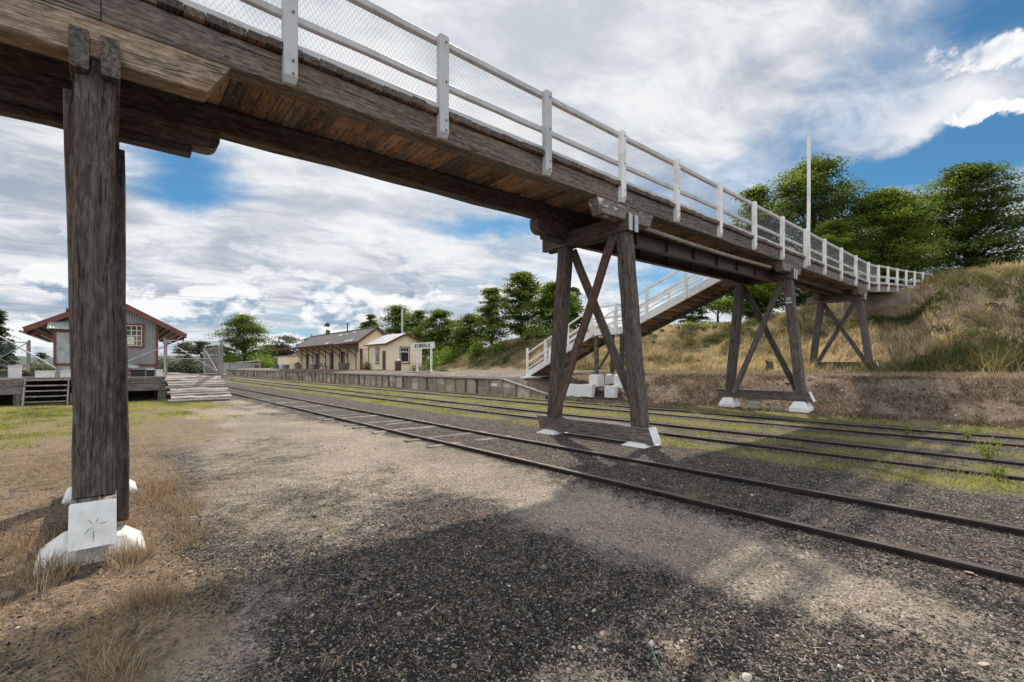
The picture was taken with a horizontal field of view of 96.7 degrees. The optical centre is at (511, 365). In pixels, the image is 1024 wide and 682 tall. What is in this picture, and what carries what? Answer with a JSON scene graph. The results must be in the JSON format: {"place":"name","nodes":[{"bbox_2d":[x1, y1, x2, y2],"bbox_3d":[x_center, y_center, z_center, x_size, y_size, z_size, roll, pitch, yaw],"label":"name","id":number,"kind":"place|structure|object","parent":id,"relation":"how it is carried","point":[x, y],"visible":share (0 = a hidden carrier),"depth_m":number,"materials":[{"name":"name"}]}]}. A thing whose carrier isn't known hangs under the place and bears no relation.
{"place":"outdoors","nodes":[
{"label":"outdoors","id":0,"kind":"place"},
{"bbox_2d":[19,304,186,376],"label":"goods shed","id":1,"kind":"structure","parent":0,"point":[146,333],"depth_m":25.35,"materials":[{"name":"grey metal"}]},
{"bbox_2d":[127,323,143,347],"bbox_3d":[-21.071,-1.680,25.370,0.900,1.340,0.056,0,0,-41],"label":"window","id":2,"kind":"structure","parent":1,"relation":"in","point":[135,332],"depth_m":25.42,"materials":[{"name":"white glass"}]},
{"bbox_2d":[13,356,266,365],"bbox_3d":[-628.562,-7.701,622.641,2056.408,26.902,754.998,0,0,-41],"label":"hills","id":3,"kind":"structure","parent":0,"point":[50,359],"depth_m":748.14,"materials":[{"name":"green plant"}]},
{"bbox_2d":[0,399,391,454],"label":"yard grass","id":4,"kind":"structure","parent":0,"point":[41,413],"depth_m":15.86,"materials":[{"name":"green plant"}]},
{"bbox_2d":[0,268,1023,681],"bbox_3d":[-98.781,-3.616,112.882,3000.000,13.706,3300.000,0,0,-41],"label":"ground","id":5,"kind":"structure","parent":0,"point":[220,436],"depth_m":4.60,"materials":[{"name":"grey gravel"}]},
{"bbox_2d":[0,590,17,599],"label":"stone","id":6,"kind":"object","parent":5,"relation":"on","point":[3,595],"visible":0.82,"depth_m":3.27,"materials":[{"name":"stone"}]},
{"bbox_2d":[0,309,20,373],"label":"conifer","id":7,"kind":"object","parent":5,"relation":"on","point":[4,333],"visible":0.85,"depth_m":60.21,"materials":[{"name":"green plant"}]},
{"bbox_2d":[0,339,22,371],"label":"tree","id":8,"kind":"object","parent":5,"relation":"on","point":[11,353],"visible":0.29,"depth_m":63.98,"materials":[{"name":"green plant"}]},
{"bbox_2d":[19,359,52,372],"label":"bush","id":9,"kind":"object","parent":5,"relation":"on","point":[38,367],"visible":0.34,"depth_m":79.46,"materials":[{"name":"green plant"}]},
{"bbox_2d":[35,352,49,362],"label":"tree","id":10,"kind":"object","parent":5,"relation":"on","point":[41,355],"visible":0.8,"depth_m":149.52,"materials":[{"name":"green plant"}]},
{"bbox_2d":[21,378,69,406],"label":"wooden steps","id":11,"kind":"structure","parent":5,"relation":"on","point":[25,391],"depth_m":19.89,"materials":[{"name":"grey wood"}]},
{"bbox_2d":[33,24,145,573],"bbox_3d":[-4.602,-0.677,5.054,0.742,4.828,3.455,0,0,-41],"label":"trestle","id":12,"kind":"object","parent":5,"relation":"on","point":[96,495],"visible":0.95,"depth_m":4.15,"materials":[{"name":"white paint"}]},
{"bbox_2d":[0,0,932,300],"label":"footbridge","id":13,"kind":"object","parent":12,"relation":"on","point":[200,78],"visible":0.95,"depth_m":6.70,"materials":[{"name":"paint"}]},
{"bbox_2d":[0,372,205,405],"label":"loading dock","id":14,"kind":"object","parent":5,"relation":"on","point":[11,389],"visible":0.42,"depth_m":22.75,"materials":[{"name":"grey wood"}]},
{"bbox_2d":[7,366,21,377],"bbox_3d":[-22.409,0.275,20.521,0.430,0.550,0.450,0,0,43],"label":"tub","id":15,"kind":"object","parent":14,"relation":"on","point":[14,371],"visible":0.98,"depth_m":20.37,"materials":[{"name":"white plastic"}]},
{"bbox_2d":[0,340,30,372],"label":"gate","id":16,"kind":"structure","parent":14,"relation":"attached to","point":[28,356],"depth_m":23.40,"materials":[{"name":"metal"}]},
{"bbox_2d":[0,364,34,376],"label":"timber pile","id":17,"kind":"object","parent":14,"relation":"on","point":[25,373],"visible":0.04,"depth_m":20.87,"materials":[{"name":"wood"}]},
{"bbox_2d":[0,336,57,376],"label":"handrail","id":18,"kind":"object","parent":14,"relation":"on","point":[30,354],"visible":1,"depth_m":20.27,"materials":[{"name":"metal"}]},
{"bbox_2d":[35,371,54,377],"bbox_3d":[-21.327,0.390,20.803,0.650,0.320,0.430,0,0,-41],"label":"crate","id":19,"kind":"object","parent":14,"relation":"on","point":[44,374],"visible":0.86,"depth_m":20.65,"materials":[{"name":"white plastic"}]},
{"bbox_2d":[60,371,70,377],"bbox_3d":[-20.725,0.390,21.330,0.650,0.320,0.430,0,0,-41],"label":"crate","id":20,"kind":"object","parent":14,"relation":"on","point":[65,374],"visible":0.65,"depth_m":21.09,"materials":[{"name":"white plastic"}]},
{"bbox_2d":[128,363,140,371],"bbox_3d":[-20.084,0.121,23.485,1.582,0.542,0.480,0,0,-41],"label":"folded tarpaulin","id":21,"kind":"object","parent":14,"relation":"on","point":[133,367],"visible":0.23,"depth_m":23.63,"materials":[{"name":"fabric"}]},
{"bbox_2d":[130,370,144,376],"bbox_3d":[-18.998,0.375,23.107,0.580,0.350,0.430,0,0,-41],"label":"crate","id":22,"kind":"object","parent":14,"relation":"on","point":[137,373],"visible":1,"depth_m":22.95,"materials":[{"name":"black plastic"}]},
{"bbox_2d":[146,369,154,376],"bbox_3d":[-18.655,0.355,23.474,0.330,0.390,0.380,0,0,-41],"label":"crate","id":23,"kind":"object","parent":14,"relation":"on","point":[149,372],"visible":0.96,"depth_m":23.34,"materials":[{"name":"black plastic"}]},
{"bbox_2d":[155,368,162,375],"bbox_3d":[-18.318,0.335,23.636,0.310,0.430,0.330,0,0,-41],"label":"carton","id":24,"kind":"object","parent":14,"relation":"on","point":[159,371],"visible":0.89,"depth_m":23.52,"materials":[{"name":"cardboard"}]},
{"bbox_2d":[164,338,222,377],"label":"gate","id":25,"kind":"structure","parent":14,"relation":"attached to","point":[166,358],"depth_m":24.20,"materials":[{"name":"metal"}]},
{"bbox_2d":[203,345,219,375],"bbox_3d":[-17.471,-0.210,26.434,0.110,1.820,3.850,0,0,-44],"label":"fence panel","id":26,"kind":"object","parent":25,"relation":"attached to","point":[205,353],"visible":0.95,"depth_m":26.18,"materials":[{"name":"metal"}]},
{"bbox_2d":[0,470,222,681],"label":"dry grass tufts","id":27,"kind":"object","parent":5,"relation":"on","point":[51,576],"visible":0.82,"depth_m":3.53,"materials":[{"name":"brown plant"}]},
{"bbox_2d":[0,475,275,631],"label":"yard brush","id":28,"kind":"object","parent":5,"relation":"on","point":[180,554],"visible":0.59,"depth_m":3.97,"materials":[{"name":"brown plant"}]},
{"bbox_2d":[158,353,189,372],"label":"bush","id":29,"kind":"object","parent":5,"relation":"on","point":[169,367],"visible":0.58,"depth_m":77.50,"materials":[{"name":"green plant"}]},
{"bbox_2d":[170,341,199,363],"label":"tree","id":30,"kind":"object","parent":5,"relation":"on","point":[188,345],"visible":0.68,"depth_m":149.05,"materials":[{"name":"green plant"}]},
{"bbox_2d":[173,355,202,374],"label":"bush","id":31,"kind":"object","parent":5,"relation":"on","point":[187,368],"visible":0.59,"depth_m":79.48,"materials":[{"name":"green plant"}]},
{"bbox_2d":[165,376,231,402],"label":"timber ramp","id":32,"kind":"structure","parent":5,"relation":"on","point":[182,389],"depth_m":22.84,"materials":[{"name":"grey wood"}]},
{"bbox_2d":[189,340,214,363],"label":"tree","id":33,"kind":"object","parent":5,"relation":"on","point":[199,346],"visible":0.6,"depth_m":151.30,"materials":[{"name":"green plant"}]},
{"bbox_2d":[192,352,223,374],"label":"bush","id":34,"kind":"object","parent":5,"relation":"on","point":[198,363],"visible":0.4,"depth_m":81.50,"materials":[{"name":"green plant"}]},
{"bbox_2d":[207,345,237,363],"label":"tree","id":35,"kind":"object","parent":5,"relation":"on","point":[229,353],"visible":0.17,"depth_m":155.59,"materials":[{"name":"green plant"}]},
{"bbox_2d":[0,441,450,681],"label":"yard straw","id":36,"kind":"object","parent":5,"relation":"on","point":[63,485],"visible":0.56,"depth_m":4.38,"materials":[{"name":"beige plant"}]},
{"bbox_2d":[223,362,242,371],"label":"tin fence","id":37,"kind":"object","parent":5,"relation":"on","point":[229,365],"visible":0.39,"depth_m":117.96,"materials":[{"name":"metal"}]},
{"bbox_2d":[204,314,281,364],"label":"tree","id":38,"kind":"object","parent":5,"relation":"on","point":[242,326],"visible":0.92,"depth_m":120.20,"materials":[{"name":"green plant"}]},
{"bbox_2d":[235,360,261,368],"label":"tin shed","id":39,"kind":"structure","parent":5,"relation":"on","point":[239,365],"depth_m":108.38,"materials":[{"name":"grey metal"}]},
{"bbox_2d":[247,349,276,367],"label":"bush","id":40,"kind":"object","parent":5,"relation":"on","point":[268,364],"visible":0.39,"depth_m":111.69,"materials":[{"name":"green plant"}]},
{"bbox_2d":[258,344,281,366],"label":"tree","id":41,"kind":"object","parent":5,"relation":"on","point":[271,356],"visible":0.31,"depth_m":157.07,"materials":[{"name":"green plant"}]},
{"bbox_2d":[263,334,301,360],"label":"tree","id":42,"kind":"object","parent":5,"relation":"on","point":[287,340],"visible":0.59,"depth_m":157.61,"materials":[{"name":"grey plant"}]},
{"bbox_2d":[276,355,297,368],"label":"outbuilding","id":43,"kind":"structure","parent":5,"relation":"on","point":[290,360],"depth_m":75.79,"materials":[{"name":"beige paint"}]},
{"bbox_2d":[275,323,386,369],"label":"station building","id":44,"kind":"structure","parent":5,"relation":"on","point":[331,350],"depth_m":59.69,"materials":[{"name":"beige paint"}]},
{"bbox_2d":[360,349,362,369],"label":"door","id":45,"kind":"structure","parent":44,"relation":"in","point":[361,350],"depth_m":53.89,"materials":[{"name":"red paint"}]},
{"bbox_2d":[160,493,562,664],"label":"green sprigs","id":46,"kind":"object","parent":5,"relation":"on","point":[343,563],"visible":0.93,"depth_m":3.88,"materials":[{"name":"green plant"}]},
{"bbox_2d":[360,359,370,369],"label":"bush","id":47,"kind":"object","parent":5,"relation":"on","point":[367,365],"visible":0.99,"depth_m":51.35,"materials":[{"name":"green plant"}]},
{"bbox_2d":[356,313,379,328],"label":"tree","id":48,"kind":"object","parent":5,"relation":"on","point":[370,322],"visible":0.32,"depth_m":91.52,"materials":[{"name":"green plant"}]},
{"bbox_2d":[226,369,548,398],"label":"station platform","id":49,"kind":"structure","parent":5,"relation":"on","point":[496,386],"depth_m":33.53,"materials":[{"name":"grey wood"}]},
{"bbox_2d":[338,363,349,369],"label":"barrel planter","id":50,"kind":"object","parent":49,"relation":"on","point":[343,366],"visible":1,"depth_m":51.04,"materials":[{"name":"brown wood"}]},
{"bbox_2d":[395,360,400,370],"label":"litter bin","id":51,"kind":"object","parent":49,"relation":"on","point":[397,365],"visible":0.85,"depth_m":43.65,"materials":[{"name":"metal"}]},
{"bbox_2d":[364,333,421,369],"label":"signal hut","id":52,"kind":"object","parent":5,"relation":"on","point":[385,352],"visible":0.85,"depth_m":50.06,"materials":[{"name":"beige paint"}]},
{"bbox_2d":[375,347,378,363],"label":"window","id":53,"kind":"structure","parent":52,"relation":"in","point":[376,348],"depth_m":50.42,"materials":[{"name":"white glass"}]},
{"bbox_2d":[382,351,385,369],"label":"door","id":54,"kind":"structure","parent":52,"relation":"in","point":[383,352],"depth_m":49.16,"materials":[{"name":"red paint"}]},
{"bbox_2d":[400,346,409,363],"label":"window","id":55,"kind":"structure","parent":52,"relation":"in","point":[404,351],"depth_m":50.01,"materials":[{"name":"white glass"}]},
{"bbox_2d":[376,304,414,336],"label":"tree","id":56,"kind":"object","parent":5,"relation":"on","point":[392,318],"visible":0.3,"depth_m":78.92,"materials":[{"name":"green plant"}]},
{"bbox_2d":[398,305,405,332],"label":"utility pole","id":57,"kind":"object","parent":5,"relation":"on","point":[401,307],"visible":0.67,"depth_m":61.90,"materials":[{"name":"white paint"}]},
{"bbox_2d":[0,284,379,305],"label":"power line","id":58,"kind":"object","parent":57,"relation":"attached to","point":[204,297],"visible":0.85,"depth_m":49.78,"materials":[{"name":"paint"}]},
{"bbox_2d":[397,309,439,362],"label":"tree","id":59,"kind":"object","parent":5,"relation":"on","point":[416,315],"visible":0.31,"depth_m":73.33,"materials":[{"name":"green plant"}]},
{"bbox_2d":[411,342,434,370],"bbox_3d":[-7.810,-0.650,40.206,0.300,2.800,3.900,0,0,-41],"label":"station sign","id":60,"kind":"object","parent":5,"relation":"on","point":[425,345],"visible":0.97,"depth_m":39.97,"materials":[{"name":"white paint"}]},
{"bbox_2d":[417,354,445,370],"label":"bush","id":61,"kind":"object","parent":5,"relation":"on","point":[434,368],"visible":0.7,"depth_m":40.56,"materials":[{"name":"green plant"}]},
{"bbox_2d":[406,308,463,357],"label":"tree","id":62,"kind":"object","parent":5,"relation":"on","point":[437,314],"visible":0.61,"depth_m":68.94,"materials":[{"name":"green plant"}]},
{"bbox_2d":[423,343,454,365],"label":"bush","id":63,"kind":"object","parent":5,"relation":"on","point":[437,352],"visible":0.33,"depth_m":61.83,"materials":[{"name":"green plant"}]},
{"bbox_2d":[430,323,467,353],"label":"tree","id":64,"kind":"object","parent":5,"relation":"on","point":[444,336],"visible":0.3,"depth_m":67.05,"materials":[{"name":"green plant"}]},
{"bbox_2d":[435,341,470,363],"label":"bush","id":65,"kind":"object","parent":5,"relation":"on","point":[454,354],"visible":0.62,"depth_m":59.07,"materials":[{"name":"green plant"}]},
{"bbox_2d":[448,313,490,352],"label":"tree","id":66,"kind":"object","parent":5,"relation":"on","point":[462,334],"visible":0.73,"depth_m":61.11,"materials":[{"name":"green plant"}]},
{"bbox_2d":[461,334,488,360],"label":"bush","id":67,"kind":"object","parent":5,"relation":"on","point":[479,350],"visible":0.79,"depth_m":53.70,"materials":[{"name":"green plant"}]},
{"bbox_2d":[470,287,512,346],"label":"tree","id":68,"kind":"object","parent":5,"relation":"on","point":[492,319],"visible":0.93,"depth_m":57.52,"materials":[{"name":"green plant"}]},
{"bbox_2d":[491,336,506,353],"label":"bush","id":69,"kind":"object","parent":5,"relation":"on","point":[498,344],"visible":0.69,"depth_m":51.83,"materials":[{"name":"green plant"}]},
{"bbox_2d":[494,271,549,336],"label":"tree","id":70,"kind":"object","parent":5,"relation":"on","point":[523,294],"visible":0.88,"depth_m":55.28,"materials":[{"name":"green plant"}]},
{"bbox_2d":[516,318,571,336],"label":"bush","id":71,"kind":"object","parent":5,"relation":"on","point":[534,331],"visible":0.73,"depth_m":49.45,"materials":[{"name":"green plant"}]},
{"bbox_2d":[523,279,585,330],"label":"tree","id":72,"kind":"object","parent":5,"relation":"on","point":[545,301],"visible":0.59,"depth_m":51.36,"materials":[{"name":"green plant"}]},
{"bbox_2d":[568,287,583,329],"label":"tree","id":73,"kind":"object","parent":5,"relation":"on","point":[577,296],"visible":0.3,"depth_m":56.42,"materials":[{"name":"green plant"}]},
{"bbox_2d":[566,384,594,397],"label":"concrete block","id":74,"kind":"structure","parent":5,"relation":"on","point":[584,390],"depth_m":23.33,"materials":[{"name":"concrete"}]},
{"bbox_2d":[537,213,661,447],"bbox_3d":[1.895,-0.753,10.740,0.784,5.084,3.447,0,0,-41],"label":"trestle","id":75,"kind":"object","parent":5,"relation":"on","point":[638,432],"visible":0.9,"depth_m":10.41,"materials":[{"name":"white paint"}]},
{"bbox_2d":[291,465,911,672],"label":"straw tufts","id":76,"kind":"object","parent":5,"relation":"on","point":[677,655],"visible":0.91,"depth_m":3.31,"materials":[{"name":"beige plant"}]},
{"bbox_2d":[605,385,617,397],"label":"concrete block","id":77,"kind":"structure","parent":5,"relation":"on","point":[611,391],"depth_m":22.02,"materials":[{"name":"concrete"}]},
{"bbox_2d":[222,378,1023,480],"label":"railway track","id":78,"kind":"structure","parent":5,"relation":"on","point":[1015,477],"depth_m":9.99,"materials":[{"name":"metal"}]},
{"bbox_2d":[223,375,1023,446],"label":"railway track","id":79,"kind":"structure","parent":5,"relation":"on","point":[935,438],"depth_m":13.73,"materials":[{"name":"metal"}]},
{"bbox_2d":[225,386,1023,584],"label":"railway track","id":80,"kind":"structure","parent":5,"relation":"on","point":[1013,577],"depth_m":5.78,"materials":[{"name":"metal"}]},
{"bbox_2d":[520,270,734,387],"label":"staircase","id":81,"kind":"structure","parent":5,"relation":"on","point":[708,290],"depth_m":22.05,"materials":[{"name":"white paint"}]},
{"bbox_2d":[677,307,711,323],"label":"tree","id":82,"kind":"object","parent":5,"relation":"on","point":[693,318],"visible":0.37,"depth_m":44.64,"materials":[{"name":"green plant"}]},
{"bbox_2d":[664,319,729,328],"bbox_3d":[17.017,-3.694,41.064,6.582,1.217,6.284,0,0,5],"label":"bush","id":83,"kind":"object","parent":5,"relation":"on","point":[698,325],"visible":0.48,"depth_m":39.47,"materials":[{"name":"green plant"}]},
{"bbox_2d":[702,292,733,322],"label":"tree","id":84,"kind":"object","parent":5,"relation":"on","point":[710,308],"visible":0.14,"depth_m":43.41,"materials":[{"name":"green plant"}]},
{"bbox_2d":[422,258,1023,373],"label":"hillside grass","id":85,"kind":"structure","parent":5,"relation":"on","point":[994,361],"depth_m":26.68,"materials":[{"name":"beige plant"}]},
{"bbox_2d":[742,672,751,681],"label":"stone","id":86,"kind":"object","parent":5,"relation":"on","point":[746,677],"visible":1,"depth_m":2.52,"materials":[{"name":"stone"}]},
{"bbox_2d":[707,282,796,319],"bbox_3d":[21.581,-5.765,41.021,7.045,4.996,7.750,0,0,33],"label":"tree","id":87,"kind":"object","parent":5,"relation":"on","point":[760,293],"visible":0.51,"depth_m":39.69,"materials":[{"name":"green plant"}]},
{"bbox_2d":[724,183,797,320],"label":"tree","id":88,"kind":"object","parent":5,"relation":"on","point":[756,193],"visible":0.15,"depth_m":44.08,"materials":[{"name":"green plant"}]},
{"bbox_2d":[747,400,782,410],"bbox_3d":[9.668,1.522,17.386,0.250,0.335,1.185,0,0,-41],"label":"brick stack","id":89,"kind":"object","parent":5,"relation":"on","point":[754,404],"visible":0.89,"depth_m":17.50,"materials":[{"name":"concrete"}]},
{"bbox_2d":[716,268,815,412],"bbox_3d":[9.646,-0.932,17.523,0.750,5.229,3.455,0,0,-41],"label":"trestle","id":90,"kind":"object","parent":5,"relation":"on","point":[799,395],"visible":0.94,"depth_m":17.26,"materials":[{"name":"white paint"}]},
{"bbox_2d":[765,360,773,370],"bbox_3d":[14.981,0.034,26.472,0.474,0.752,0.512,0,0,29],"label":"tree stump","id":91,"kind":"object","parent":5,"relation":"on","point":[769,365],"visible":0.85,"depth_m":26.36,"materials":[{"name":"wood"}]},
{"bbox_2d":[540,373,1021,431],"bbox_3d":[9.986,1.079,20.595,7.031,1.372,20.201,0,0,-41],"label":"rubble","id":92,"kind":"object","parent":5,"relation":"on","point":[911,411],"visible":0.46,"depth_m":16.55,"materials":[{"name":"stone"}]},
{"bbox_2d":[539,371,1023,430],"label":"bank brush","id":93,"kind":"object","parent":5,"relation":"on","point":[845,413],"visible":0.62,"depth_m":16.48,"materials":[{"name":"plant"}]},
{"bbox_2d":[543,367,1023,433],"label":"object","id":94,"kind":"object","parent":5,"relation":"on","point":[1011,375],"visible":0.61,"depth_m":18.88,"materials":[{"name":"beige plant"}]},
{"bbox_2d":[574,266,1023,371],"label":"hillside scrub","id":95,"kind":"object","parent":5,"relation":"on","point":[826,313],"visible":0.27,"depth_m":25.58,"materials":[{"name":"green plant"}]},
{"bbox_2d":[746,153,902,312],"bbox_3d":[27.990,-11.493,42.155,13.032,15.119,13.690,0,0,22],"label":"tree","id":96,"kind":"object","parent":5,"relation":"on","point":[820,176],"visible":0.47,"depth_m":39.92,"materials":[{"name":"green plant"}]},
{"bbox_2d":[795,218,886,305],"bbox_3d":[25.810,-8.031,36.178,6.548,7.307,5.976,0,0,-41],"label":"tree","id":97,"kind":"object","parent":5,"relation":"on","point":[832,230],"visible":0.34,"depth_m":36.01,"materials":[{"name":"green plant"}]},
{"bbox_2d":[804,292,878,369],"bbox_3d":[17.626,-1.703,24.506,0.631,4.213,3.455,0,0,-41],"label":"trestle","id":98,"kind":"object","parent":5,"relation":"on","point":[858,301],"visible":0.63,"depth_m":24.34,"materials":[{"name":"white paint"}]},
{"bbox_2d":[844,291,910,313],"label":"abutment wall","id":99,"kind":"structure","parent":5,"relation":"on","point":[876,301],"depth_m":28.87,"materials":[{"name":"concrete"}]},
{"bbox_2d":[870,187,949,277],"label":"tree","id":100,"kind":"object","parent":5,"relation":"on","point":[923,225],"visible":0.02,"depth_m":50.61,"materials":[{"name":"green plant"}]},
{"bbox_2d":[832,186,996,284],"bbox_3d":[32.858,-10.371,39.974,11.011,10.404,11.065,0,0,-1],"label":"tree","id":101,"kind":"object","parent":5,"relation":"on","point":[901,213],"visible":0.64,"depth_m":37.79,"materials":[{"name":"green plant"}]},
{"bbox_2d":[903,160,1023,282],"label":"tree","id":102,"kind":"object","parent":5,"relation":"on","point":[972,220],"visible":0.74,"depth_m":38.47,"materials":[{"name":"green plant"}]},
{"bbox_2d":[959,426,974,439],"bbox_3d":[10.322,1.547,10.333,0.306,0.334,0.282,0,0,9],"label":"weed","id":103,"kind":"object","parent":5,"relation":"on","point":[967,435],"visible":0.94,"depth_m":10.29,"materials":[{"name":"green plant"}]},
{"bbox_2d":[969,437,1010,458],"bbox_3d":[8.551,1.496,8.101,0.770,0.453,0.740,0,0,26],"label":"weed","id":104,"kind":"object","parent":5,"relation":"on","point":[987,455],"visible":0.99,"depth_m":8.08,"materials":[{"name":"green plant"}]},
{"bbox_2d":[988,464,1007,479],"bbox_3d":[7.226,1.604,6.766,0.287,0.233,0.210,0,0,-41],"label":"weed","id":105,"kind":"object","parent":5,"relation":"on","point":[994,473],"visible":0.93,"depth_m":6.77,"materials":[{"name":"green plant"}]},
{"bbox_2d":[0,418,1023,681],"bbox_3d":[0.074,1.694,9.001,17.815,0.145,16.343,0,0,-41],"label":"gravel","id":106,"kind":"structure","parent":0,"point":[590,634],"depth_m":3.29,"materials":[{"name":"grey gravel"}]},
{"bbox_2d":[0,0,1023,358],"label":"sky","id":107,"kind":"structure","parent":0,"point":[733,91],"materials":[{"name":"white"}]},
{"bbox_2d":[233,380,1023,493],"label":"track grass","id":108,"kind":"structure","parent":0,"point":[995,479],"depth_m":12.46,"materials":[{"name":"green plant"}]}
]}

